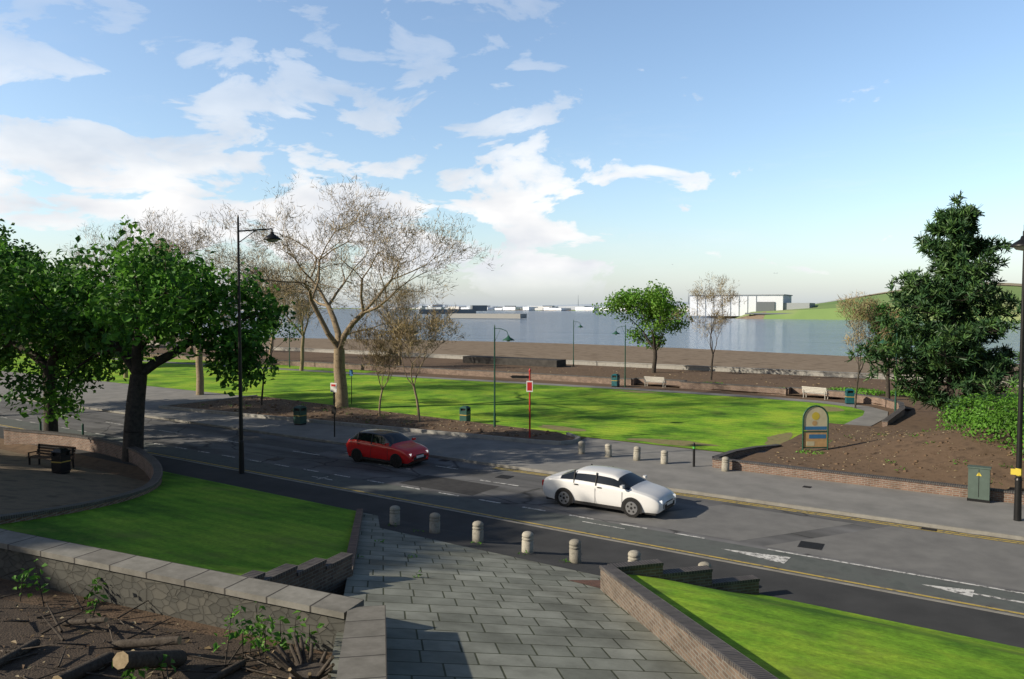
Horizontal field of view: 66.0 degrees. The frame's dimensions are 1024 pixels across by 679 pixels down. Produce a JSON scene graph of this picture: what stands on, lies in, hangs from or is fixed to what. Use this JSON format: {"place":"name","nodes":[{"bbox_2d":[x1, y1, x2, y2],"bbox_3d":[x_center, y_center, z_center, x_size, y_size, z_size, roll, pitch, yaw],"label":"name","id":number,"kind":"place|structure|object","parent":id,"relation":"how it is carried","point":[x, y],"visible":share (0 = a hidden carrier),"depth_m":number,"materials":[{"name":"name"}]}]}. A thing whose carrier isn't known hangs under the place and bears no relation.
{"place":"outdoors","nodes":[
{"label":"outdoors","id":0,"kind":"place"},
{"bbox_2d":[0,449,147,513],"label":"paved terrace","id":1,"kind":"structure","parent":0,"point":[25,486],"depth_m":30.30,"materials":[{"name":"stone"}]},
{"bbox_2d":[26,444,75,467],"bbox_3d":[-20.630,5.251,35.275,2.400,0.940,0.600,1,3,22],"label":"terrace bench","id":2,"kind":"object","parent":1,"relation":"on","point":[40,450],"depth_m":35.48,"materials":[{"name":"brown wood"}]},
{"bbox_2d":[51,448,70,473],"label":"litter bin","id":3,"kind":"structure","parent":1,"relation":"on","point":[60,460],"depth_m":33.31,"materials":[{"name":"black paint"}]},
{"bbox_2d":[0,471,355,574],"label":"lawn bank","id":4,"kind":"structure","parent":0,"point":[197,522],"depth_m":21.74,"materials":[{"name":"green plant"}]},
{"bbox_2d":[241,570,264,579],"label":"step wall","id":5,"kind":"structure","parent":4,"relation":"on","point":[256,574],"depth_m":14.91,"materials":[{"name":"grey brick"}]},
{"bbox_2d":[264,563,297,585],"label":"step wall","id":6,"kind":"structure","parent":4,"relation":"on","point":[286,573],"depth_m":15.60,"materials":[{"name":"grey brick"}]},
{"bbox_2d":[297,557,326,591],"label":"step wall","id":7,"kind":"structure","parent":4,"relation":"on","point":[311,573],"depth_m":16.40,"materials":[{"name":"grey brick"}]},
{"bbox_2d":[326,552,352,595],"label":"step wall","id":8,"kind":"structure","parent":4,"relation":"on","point":[338,569],"depth_m":17.19,"materials":[{"name":"grey brick"}]},
{"bbox_2d":[33,349,379,372],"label":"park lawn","id":9,"kind":"structure","parent":0,"point":[279,366],"depth_m":94.08,"materials":[{"name":"green plant"}]},
{"bbox_2d":[170,396,573,440],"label":"bed soil","id":10,"kind":"structure","parent":0,"point":[344,416],"depth_m":50.86,"materials":[{"name":"soil"}]},
{"bbox_2d":[247,316,302,404],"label":"tree","id":11,"kind":"object","parent":10,"relation":"on","point":[278,329],"visible":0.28,"depth_m":56.94,"materials":[{"name":"brown plant"}]},
{"bbox_2d":[168,171,498,407],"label":"bare tree","id":12,"kind":"object","parent":10,"relation":"on","point":[341,393],"visible":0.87,"depth_m":55.16,"materials":[{"name":"brown plant"}]},
{"bbox_2d":[332,309,418,415],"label":"small bare tree","id":13,"kind":"object","parent":10,"relation":"on","point":[377,341],"visible":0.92,"depth_m":50.54,"materials":[{"name":"brown plant"}]},
{"bbox_2d":[384,305,469,420],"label":"small bare tree","id":14,"kind":"object","parent":10,"relation":"on","point":[412,326],"visible":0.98,"depth_m":48.34,"materials":[{"name":"brown plant"}]},
{"bbox_2d":[494,325,513,426],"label":"park lamp","id":15,"kind":"object","parent":10,"relation":"on","point":[508,338],"visible":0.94,"depth_m":46.69,"materials":[{"name":"metal"}]},
{"bbox_2d":[510,369,532,437],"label":"sign post","id":16,"kind":"object","parent":10,"relation":"on","point":[529,386],"visible":0.87,"depth_m":42.98,"materials":[{"name":"paint"}]},
{"bbox_2d":[202,397,1015,480],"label":"bed weeds","id":17,"kind":"object","parent":10,"relation":"on","point":[829,441],"visible":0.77,"depth_m":37.70,"materials":[{"name":"green plant"}]},
{"bbox_2d":[0,353,863,451],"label":"park lawn","id":18,"kind":"structure","parent":0,"point":[726,423],"depth_m":58.57,"materials":[{"name":"green plant"}]},
{"bbox_2d":[538,425,585,430],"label":"grass patch","id":19,"kind":"object","parent":18,"relation":"on","point":[559,428],"visible":1,"depth_m":47.01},
{"bbox_2d":[627,438,717,445],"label":"grass patch","id":20,"kind":"object","parent":18,"relation":"on","point":[674,442],"visible":1,"depth_m":42.17,"materials":[{"name":"soil"}]},
{"bbox_2d":[764,432,792,444],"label":"grass patch","id":21,"kind":"object","parent":18,"relation":"on","point":[779,438],"visible":0.85,"depth_m":43.45,"materials":[{"name":"plant"}]},
{"bbox_2d":[17,352,887,454],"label":"park path","id":22,"kind":"structure","parent":0,"point":[871,416],"depth_m":64.40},
{"bbox_2d":[378,516,609,575],"bbox_3d":[0.268,6.168,22.928,13.250,0.316,1.880,2,3,34],"label":"path apron","id":23,"kind":"object","parent":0,"point":[586,565],"visible":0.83,"depth_m":23.32,"materials":[{"name":"stone"}]},
{"bbox_2d":[389,505,399,524],"bbox_3d":[-3.838,5.826,25.811,0.340,0.775,0.332,1,1,-7],"label":"bollard","id":24,"kind":"object","parent":23,"relation":"on","point":[394,514],"visible":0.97,"depth_m":25.67,"materials":[{"name":"concrete"}]},
{"bbox_2d":[429,512,439,533],"bbox_3d":[-2.435,5.850,24.848,0.340,0.775,0.332,1,2,-13],"label":"bollard","id":25,"kind":"object","parent":23,"relation":"on","point":[434,525],"visible":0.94,"depth_m":24.71,"materials":[{"name":"concrete"}]},
{"bbox_2d":[472,521,483,542],"bbox_3d":[-1.035,5.891,23.898,0.340,0.775,0.332,1,0,-28],"label":"bollard","id":26,"kind":"object","parent":23,"relation":"on","point":[477,531],"visible":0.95,"depth_m":23.76,"materials":[{"name":"concrete"}]},
{"bbox_2d":[522,531,533,552],"bbox_3d":[0.452,5.950,22.862,0.332,0.775,0.340,2,4,9],"label":"bollard","id":27,"kind":"object","parent":23,"relation":"on","point":[527,540],"visible":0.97,"depth_m":22.72,"materials":[{"name":"concrete"}]},
{"bbox_2d":[569,539,580,563],"bbox_3d":[1.762,5.951,21.961,0.340,0.775,0.332,-3,4,-34],"label":"bollard","id":28,"kind":"object","parent":23,"relation":"on","point":[575,551],"visible":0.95,"depth_m":21.82,"materials":[{"name":"concrete"}]},
{"bbox_2d":[628,550,640,561],"bbox_3d":[3.252,5.993,20.950,0.340,0.775,0.332,-2,3,-39],"label":"bollard","id":29,"kind":"object","parent":23,"relation":"on","point":[634,555],"visible":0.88,"depth_m":20.83,"materials":[{"name":"concrete"}]},
{"bbox_2d":[318,302,689,307],"bbox_3d":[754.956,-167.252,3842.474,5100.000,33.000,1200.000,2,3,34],"label":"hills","id":30,"kind":"structure","parent":0,"point":[496,306],"depth_m":4093.72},
{"bbox_2d":[0,371,1023,535],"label":"footpath","id":31,"kind":"structure","parent":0,"point":[679,470],"depth_m":36.41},
{"bbox_2d":[293,405,306,424],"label":"litter bin","id":32,"kind":"object","parent":31,"relation":"on","point":[300,414],"depth_m":48.54,"materials":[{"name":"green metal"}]},
{"bbox_2d":[330,383,336,436],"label":"bus stop pole","id":33,"kind":"object","parent":31,"relation":"on","point":[333,387],"visible":0.8,"depth_m":44.04,"materials":[{"name":"metal"}]},
{"bbox_2d":[633,446,640,460],"bbox_3d":[5.936,5.457,37.413,0.340,0.775,0.332,4,3,44],"label":"bollard","id":34,"kind":"object","parent":31,"relation":"on","point":[637,453],"visible":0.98,"depth_m":37.27,"materials":[{"name":"concrete"}]},
{"bbox_2d":[661,450,667,463],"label":"bollard","id":35,"kind":"object","parent":31,"relation":"on","point":[664,456],"visible":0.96,"depth_m":36.48,"materials":[{"name":"concrete"}]},
{"bbox_2d":[721,457,729,471],"bbox_3d":[9.482,5.590,34.984,0.340,0.775,0.332,3,3,22],"label":"bollard","id":36,"kind":"object","parent":31,"relation":"on","point":[725,464],"visible":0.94,"depth_m":34.84,"materials":[{"name":"concrete"}]},
{"bbox_2d":[967,464,991,502],"bbox_3d":[17.533,5.414,29.576,0.760,1.305,0.420,2,3,34],"label":"street cabinet","id":37,"kind":"object","parent":31,"relation":"on","point":[978,483],"visible":1,"depth_m":29.43,"materials":[{"name":"metal"}]},
{"bbox_2d":[1009,231,1023,520],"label":"street lamp","id":38,"kind":"object","parent":31,"relation":"on","point":[1018,245],"visible":0.96,"depth_m":26.68,"materials":[{"name":"metal"}]},
{"bbox_2d":[0,397,1023,615],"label":"road asphalt","id":39,"kind":"structure","parent":0,"point":[527,491],"depth_m":35.03,"materials":[{"name":"asphalt"}]},
{"bbox_2d":[229,437,330,452],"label":"road repair","id":40,"kind":"structure","parent":39,"relation":"on","point":[285,445],"depth_m":42.37,"materials":[{"name":"asphalt"}]},
{"bbox_2d":[346,429,428,467],"bbox_3d":[-5.916,5.109,37.627,4.012,1.479,2.070,2,3,34],"label":"car","id":41,"kind":"object","parent":39,"relation":"on","point":[395,449],"visible":1,"depth_m":36.99,"materials":[{"name":"red paint"}]},
{"bbox_2d":[400,475,499,494],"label":"road repair","id":42,"kind":"structure","parent":39,"relation":"on","point":[451,485],"depth_m":32.67,"materials":[{"name":"asphalt"}]},
{"bbox_2d":[0,417,1023,611],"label":"cycle lane","id":43,"kind":"structure","parent":39,"relation":"on","point":[881,577],"depth_m":25.88,"materials":[{"name":"asphalt"}]},
{"bbox_2d":[1,395,1023,617],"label":"kerbs","id":44,"kind":"structure","parent":39,"relation":"on","point":[932,525],"depth_m":28.63,"materials":[{"name":"concrete"}]},
{"bbox_2d":[3,415,1023,614],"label":"road markings","id":45,"kind":"object","parent":39,"relation":"on","point":[784,559],"visible":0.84,"depth_m":25.08,"materials":[{"name":"white paint"}]},
{"bbox_2d":[12,398,1023,541],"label":"gutter dirt","id":46,"kind":"structure","parent":39,"relation":"on","point":[694,494],"depth_m":29.07,"materials":[{"name":"soil"}]},
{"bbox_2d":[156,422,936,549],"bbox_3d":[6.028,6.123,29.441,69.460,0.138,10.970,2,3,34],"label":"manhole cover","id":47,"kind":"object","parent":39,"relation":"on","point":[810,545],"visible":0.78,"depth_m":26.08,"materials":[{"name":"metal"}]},
{"bbox_2d":[542,464,675,517],"bbox_3d":[3.584,5.483,29.191,4.812,1.439,2.140,2,3,33],"label":"car","id":48,"kind":"object","parent":39,"relation":"on","point":[630,494],"visible":1,"depth_m":28.49,"materials":[{"name":"white paint"}]},
{"bbox_2d":[613,505,853,540],"bbox_3d":[7.587,6.282,27.209,7.100,0.001,4.200,2,3,34],"label":"road patch","id":49,"kind":"object","parent":39,"relation":"on","point":[736,523],"visible":1,"depth_m":27.07,"materials":[{"name":"asphalt"}]},
{"bbox_2d":[766,526,1023,590],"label":"road patch","id":50,"kind":"object","parent":39,"relation":"on","point":[989,562],"visible":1,"depth_m":23.77,"materials":[{"name":"asphalt"}]},
{"bbox_2d":[0,426,1023,647],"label":"footpath","id":51,"kind":"structure","parent":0,"point":[974,623],"depth_m":22.83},
{"bbox_2d":[237,215,280,473],"bbox_3d":[-11.252,0.280,35.116,0.780,11.500,2.315,2,3,34],"label":"street lamp","id":52,"kind":"object","parent":51,"relation":"on","point":[272,237],"visible":0.98,"depth_m":34.28,"materials":[{"name":"metal"}]},
{"bbox_2d":[0,283,1023,663],"bbox_3d":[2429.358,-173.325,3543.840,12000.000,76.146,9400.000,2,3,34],"label":"ground","id":53,"kind":"structure","parent":0,"point":[702,357],"depth_m":139.90,"materials":[{"name":"soil"}]},
{"bbox_2d":[0,218,54,342],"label":"tree","id":54,"kind":"object","parent":53,"relation":"on","point":[24,250],"visible":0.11,"depth_m":54.40,"materials":[{"name":"green plant"}]},
{"bbox_2d":[0,237,151,431],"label":"tree","id":55,"kind":"object","parent":53,"relation":"on","point":[52,356],"visible":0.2,"depth_m":42.80,"materials":[{"name":"green plant"}]},
{"bbox_2d":[0,427,162,523],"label":"curved low wall","id":56,"kind":"structure","parent":53,"relation":"on","point":[148,464],"depth_m":35.79,"materials":[{"name":"stone"}]},
{"bbox_2d":[62,223,164,377],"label":"tree","id":57,"kind":"object","parent":53,"relation":"on","point":[125,375],"visible":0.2,"depth_m":79.59,"materials":[{"name":"brown plant"}]},
{"bbox_2d":[0,215,295,461],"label":"tree","id":58,"kind":"object","parent":53,"relation":"on","point":[161,297],"visible":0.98,"depth_m":37.25,"materials":[{"name":"green plant"}]},
{"bbox_2d":[0,599,322,678],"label":"soil bed","id":59,"kind":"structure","parent":53,"relation":"on","point":[51,656],"depth_m":12.74,"materials":[{"name":"soil"}]},
{"bbox_2d":[12,559,281,678],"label":"shrub","id":60,"kind":"object","parent":59,"relation":"on","point":[230,636],"visible":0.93,"depth_m":12.50,"materials":[{"name":"green plant"}]},
{"bbox_2d":[0,568,317,678],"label":"twigs","id":61,"kind":"object","parent":59,"relation":"on","point":[57,625],"visible":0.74,"depth_m":12.96,"materials":[{"name":"wood"}]},
{"bbox_2d":[0,600,334,678],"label":"logs","id":62,"kind":"object","parent":59,"relation":"on","point":[301,668],"visible":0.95,"depth_m":11.71,"materials":[{"name":"wood"}]},
{"bbox_2d":[0,528,363,652],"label":"stone wall","id":63,"kind":"structure","parent":53,"relation":"on","point":[194,594],"depth_m":14.64,"materials":[{"name":"stone"}]},
{"bbox_2d":[113,208,306,394],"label":"bare tree","id":64,"kind":"object","parent":53,"relation":"on","point":[199,377],"visible":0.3,"depth_m":65.41,"materials":[{"name":"brown plant"}]},
{"bbox_2d":[257,260,347,370],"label":"bare tree","id":65,"kind":"object","parent":53,"relation":"on","point":[301,323],"visible":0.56,"depth_m":88.88,"materials":[{"name":"brown plant"}]},
{"bbox_2d":[347,509,362,575],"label":"wall","id":66,"kind":"structure","parent":53,"relation":"on","point":[353,541],"depth_m":22.30,"materials":[{"name":"stone"}]},
{"bbox_2d":[159,395,580,444],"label":"bed edging","id":67,"kind":"object","parent":53,"relation":"on","point":[576,439],"visible":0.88,"depth_m":46.65,"materials":[{"name":"concrete"}]},
{"bbox_2d":[144,353,631,384],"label":"park wall","id":68,"kind":"structure","parent":53,"relation":"on","point":[553,377],"depth_m":83.59,"materials":[{"name":"red brick"}]},
{"bbox_2d":[459,406,470,421],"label":"litter bin","id":69,"kind":"object","parent":53,"relation":"on","point":[465,413],"visible":0.91,"depth_m":49.23,"materials":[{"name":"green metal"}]},
{"bbox_2d":[418,305,526,318],"bbox_3d":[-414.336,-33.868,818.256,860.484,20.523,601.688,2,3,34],"label":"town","id":70,"kind":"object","parent":53,"relation":"on","point":[467,313],"visible":0.12,"depth_m":700.20,"materials":[{"name":"brick"}]},
{"bbox_2d":[463,355,565,366],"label":"low wall","id":71,"kind":"structure","parent":53,"relation":"on","point":[538,362],"depth_m":96.26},
{"bbox_2d":[147,341,1018,386],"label":"river wall","id":72,"kind":"structure","parent":53,"relation":"on","point":[747,370],"depth_m":89.74,"materials":[{"name":"stone"}]},
{"bbox_2d":[369,293,814,315],"bbox_3d":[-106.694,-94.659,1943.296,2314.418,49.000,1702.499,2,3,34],"label":"shore buildings","id":73,"kind":"structure","parent":53,"relation":"on","point":[762,302],"depth_m":727.56,"materials":[{"name":"white"}]},
{"bbox_2d":[611,374,619,386],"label":"bin","id":74,"kind":"object","parent":53,"relation":"on","point":[615,380],"visible":1,"depth_m":71.51,"materials":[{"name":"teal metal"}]},
{"bbox_2d":[612,324,625,386],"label":"park lamp","id":75,"kind":"object","parent":53,"relation":"on","point":[615,332],"visible":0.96,"depth_m":71.37,"materials":[{"name":"metal"}]},
{"bbox_2d":[644,376,666,387],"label":"bench","id":76,"kind":"object","parent":53,"relation":"on","point":[650,379],"visible":1,"depth_m":71.35,"materials":[{"name":"beige wood"}]},
{"bbox_2d":[680,381,786,395],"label":"park wall","id":77,"kind":"structure","parent":53,"relation":"on","point":[737,387],"depth_m":67.52,"materials":[{"name":"stone"}]},
{"bbox_2d":[712,444,781,458],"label":"entrance return wall","id":78,"kind":"structure","parent":53,"relation":"on","point":[737,453],"depth_m":38.47,"materials":[{"name":"stone"}]},
{"bbox_2d":[802,386,827,399],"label":"bench","id":79,"kind":"object","parent":53,"relation":"on","point":[813,390],"visible":1,"depth_m":62.24,"materials":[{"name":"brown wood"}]},
{"bbox_2d":[802,405,828,450],"bbox_3d":[14.843,4.545,38.539,1.330,2.690,0.080,0,2,-4],"label":"sign","id":80,"kind":"object","parent":53,"relation":"on","point":[815,417],"visible":0.91,"depth_m":38.51,"materials":[{"name":"beige paint"}]},
{"bbox_2d":[845,388,854,403],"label":"bin","id":81,"kind":"object","parent":53,"relation":"on","point":[849,395],"visible":1,"depth_m":58.58,"materials":[{"name":"teal metal"}]},
{"bbox_2d":[835,291,900,407],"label":"bare tree","id":82,"kind":"object","parent":53,"relation":"on","point":[858,311],"visible":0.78,"depth_m":56.13,"materials":[{"name":"brown plant"}]},
{"bbox_2d":[857,394,904,426],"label":"park wall","id":83,"kind":"structure","parent":53,"relation":"on","point":[897,414],"depth_m":56.56,"materials":[{"name":"red brick"}]},
{"bbox_2d":[879,332,897,410],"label":"park lamp","id":84,"kind":"object","parent":53,"relation":"on","point":[895,399],"visible":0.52,"depth_m":53.38,"materials":[{"name":"metal"}]},
{"bbox_2d":[844,190,1020,423],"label":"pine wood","id":85,"kind":"object","parent":53,"relation":"on","point":[949,347],"visible":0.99,"depth_m":47.32,"materials":[{"name":"green plant"}]},
{"bbox_2d":[0,0,1023,306],"label":"sky","id":86,"kind":"structure","parent":0,"point":[801,149],"materials":[{"name":"blue"}]},
{"bbox_2d":[328,513,706,678],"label":"paved path","id":87,"kind":"structure","parent":0,"point":[454,611],"depth_m":15.25,"materials":[{"name":"stone"}]},
{"bbox_2d":[336,605,386,678],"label":"stone wall","id":88,"kind":"structure","parent":87,"relation":"on","point":[363,653],"depth_m":11.37,"materials":[{"name":"stone"}]},
{"bbox_2d":[235,523,570,662],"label":"weeds","id":89,"kind":"object","parent":87,"relation":"on","point":[283,643],"visible":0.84,"depth_m":12.68,"materials":[{"name":"green plant"}]},
{"bbox_2d":[570,580,599,587],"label":"paving","id":90,"kind":"structure","parent":87,"relation":"on","point":[595,583],"depth_m":19.37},
{"bbox_2d":[607,559,663,578],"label":"wall","id":91,"kind":"structure","parent":87,"relation":"on","point":[651,568],"depth_m":18.94,"materials":[{"name":"brick"}]},
{"bbox_2d":[663,565,712,587],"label":"wall","id":92,"kind":"structure","parent":87,"relation":"on","point":[698,575],"depth_m":19.30,"materials":[{"name":"brick"}]},
{"bbox_2d":[599,565,777,678],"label":"path wall","id":93,"kind":"structure","parent":87,"relation":"on","point":[706,653],"depth_m":13.93,"materials":[{"name":"brown brick"}]},
{"bbox_2d":[148,349,946,409],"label":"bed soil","id":94,"kind":"structure","parent":0,"point":[781,380],"depth_m":84.48,"materials":[{"name":"soil"}]},
{"bbox_2d":[232,270,309,355],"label":"tree","id":95,"kind":"object","parent":94,"relation":"on","point":[271,347],"visible":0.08,"depth_m":107.63,"materials":[{"name":"brown plant"}]},
{"bbox_2d":[357,280,429,364],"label":"tree","id":96,"kind":"object","parent":94,"relation":"on","point":[402,298],"visible":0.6,"depth_m":95.80,"materials":[{"name":"brown plant"}]},
{"bbox_2d":[177,365,1014,488],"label":"woodchip flecks","id":97,"kind":"object","parent":94,"relation":"on","point":[635,377],"visible":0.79,"depth_m":47.18,"materials":[{"name":"wood"}]},
{"bbox_2d":[592,279,693,372],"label":"leafy tree","id":98,"kind":"object","parent":94,"relation":"on","point":[659,308],"visible":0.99,"depth_m":84.09,"materials":[{"name":"green plant"}]},
{"bbox_2d":[632,378,686,386],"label":"low wall","id":99,"kind":"structure","parent":94,"relation":"on","point":[668,381],"depth_m":72.67,"materials":[{"name":"stone"}]},
{"bbox_2d":[670,273,746,379],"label":"bare tree","id":100,"kind":"object","parent":94,"relation":"on","point":[711,295],"visible":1,"depth_m":76.58,"materials":[{"name":"brown plant"}]},
{"bbox_2d":[706,381,912,396],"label":"plants","id":101,"kind":"object","parent":94,"relation":"on","point":[871,391],"visible":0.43,"depth_m":63.59,"materials":[{"name":"green plant"}]},
{"bbox_2d":[787,387,844,398],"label":"low wall","id":102,"kind":"structure","parent":94,"relation":"on","point":[832,393],"depth_m":63.53,"materials":[{"name":"stone"}]},
{"bbox_2d":[862,300,921,398],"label":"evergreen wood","id":103,"kind":"object","parent":94,"relation":"on","point":[882,307],"visible":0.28,"depth_m":59.49,"materials":[{"name":"plant"}]},
{"bbox_2d":[179,309,1020,363],"bbox_3d":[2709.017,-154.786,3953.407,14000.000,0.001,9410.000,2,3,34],"label":"river water","id":104,"kind":"structure","parent":0,"point":[810,336],"depth_m":343.52,"materials":[{"name":"liquid"}]},
{"bbox_2d":[627,574,1023,678],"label":"lawn bank","id":105,"kind":"structure","parent":0,"point":[779,638],"depth_m":14.35,"materials":[{"name":"green plant"}]},
{"bbox_2d":[712,575,759,594],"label":"wall","id":106,"kind":"structure","parent":105,"relation":"on","point":[747,584],"depth_m":19.68,"materials":[{"name":"brick"}]},
{"bbox_2d":[712,457,1023,503],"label":"low brick wall","id":107,"kind":"structure","parent":0,"point":[960,490],"depth_m":32.18,"materials":[{"name":"red brick"}]},
{"bbox_2d":[736,388,1023,460],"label":"bed soil","id":108,"kind":"structure","parent":0,"point":[923,418],"depth_m":49.36,"materials":[{"name":"soil"}]},
{"bbox_2d":[198,397,1023,485],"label":"soil clods","id":109,"kind":"object","parent":108,"relation":"on","point":[547,431],"visible":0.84,"depth_m":44.52,"materials":[{"name":"soil"}]},
{"bbox_2d":[749,423,1023,490],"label":"soil mound","id":110,"kind":"object","parent":108,"relation":"on","point":[968,446],"visible":0.69,"depth_m":35.28,"materials":[{"name":"soil"}]},
{"bbox_2d":[936,380,1023,459],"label":"shrubs","id":111,"kind":"object","parent":108,"relation":"on","point":[1001,417],"visible":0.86,"depth_m":36.66,"materials":[{"name":"green plant"}]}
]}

